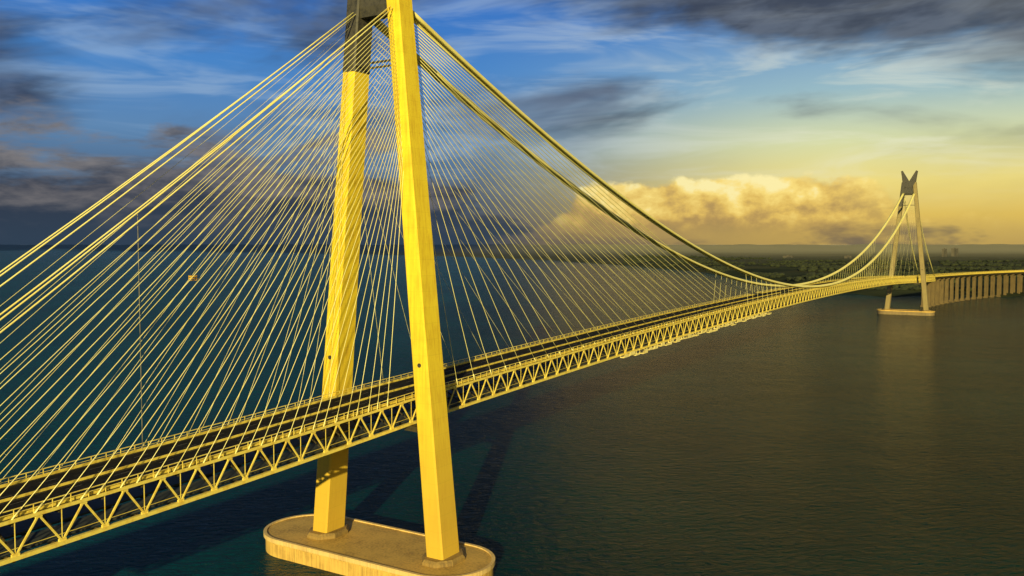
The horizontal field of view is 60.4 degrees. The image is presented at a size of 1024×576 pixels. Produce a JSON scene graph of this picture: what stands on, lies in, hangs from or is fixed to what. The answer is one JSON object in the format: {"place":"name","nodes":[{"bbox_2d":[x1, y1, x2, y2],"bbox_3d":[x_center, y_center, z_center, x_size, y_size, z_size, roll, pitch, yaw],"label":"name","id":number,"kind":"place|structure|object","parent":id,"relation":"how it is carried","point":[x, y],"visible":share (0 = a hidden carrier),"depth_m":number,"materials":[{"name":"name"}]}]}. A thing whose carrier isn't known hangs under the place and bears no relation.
{"place":"outdoors","nodes":[
{"label":"outdoors","id":0,"kind":"place"},
{"bbox_2d":[0,251,1023,575],"bbox_3d":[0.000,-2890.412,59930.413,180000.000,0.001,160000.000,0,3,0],"label":"water","id":1,"kind":"structure","parent":0,"point":[846,435],"depth_m":535.23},
{"bbox_2d":[188,267,196,280],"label":"boat","id":2,"kind":"object","parent":1,"relation":"on","point":[194,276],"visible":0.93,"depth_m":237.44,"materials":[{"name":"paint"}]},
{"bbox_2d":[0,0,1023,575],"bbox_3d":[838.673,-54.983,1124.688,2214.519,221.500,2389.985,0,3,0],"label":"cable stayed bridge","id":3,"kind":"structure","parent":1,"relation":"in","point":[328,536],"depth_m":277.92,"materials":[{"name":"metal"}]},
{"bbox_2d":[0,244,1023,296],"bbox_3d":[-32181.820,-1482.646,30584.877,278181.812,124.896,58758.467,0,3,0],"label":"land","id":4,"kind":"structure","parent":0,"point":[966,252],"depth_m":9194.86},
{"bbox_2d":[623,254,1023,290],"bbox_3d":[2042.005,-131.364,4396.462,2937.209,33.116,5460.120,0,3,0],"label":"woodland","id":5,"kind":"object","parent":4,"relation":"on","point":[804,266],"visible":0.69,"depth_m":3249.93,"materials":[{"name":"green plant"}]},
{"bbox_2d":[942,248,946,256],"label":"apartment building","id":6,"kind":"structure","parent":4,"relation":"on","point":[944,252],"depth_m":6185.77,"materials":[{"name":"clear glass"}]},
{"bbox_2d":[951,248,957,255],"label":"apartment building","id":7,"kind":"structure","parent":4,"relation":"on","point":[954,251],"depth_m":6433.91,"materials":[{"name":"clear glass"}]},
{"bbox_2d":[0,0,1023,244],"label":"sky","id":8,"kind":"structure","parent":0,"point":[726,122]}
]}

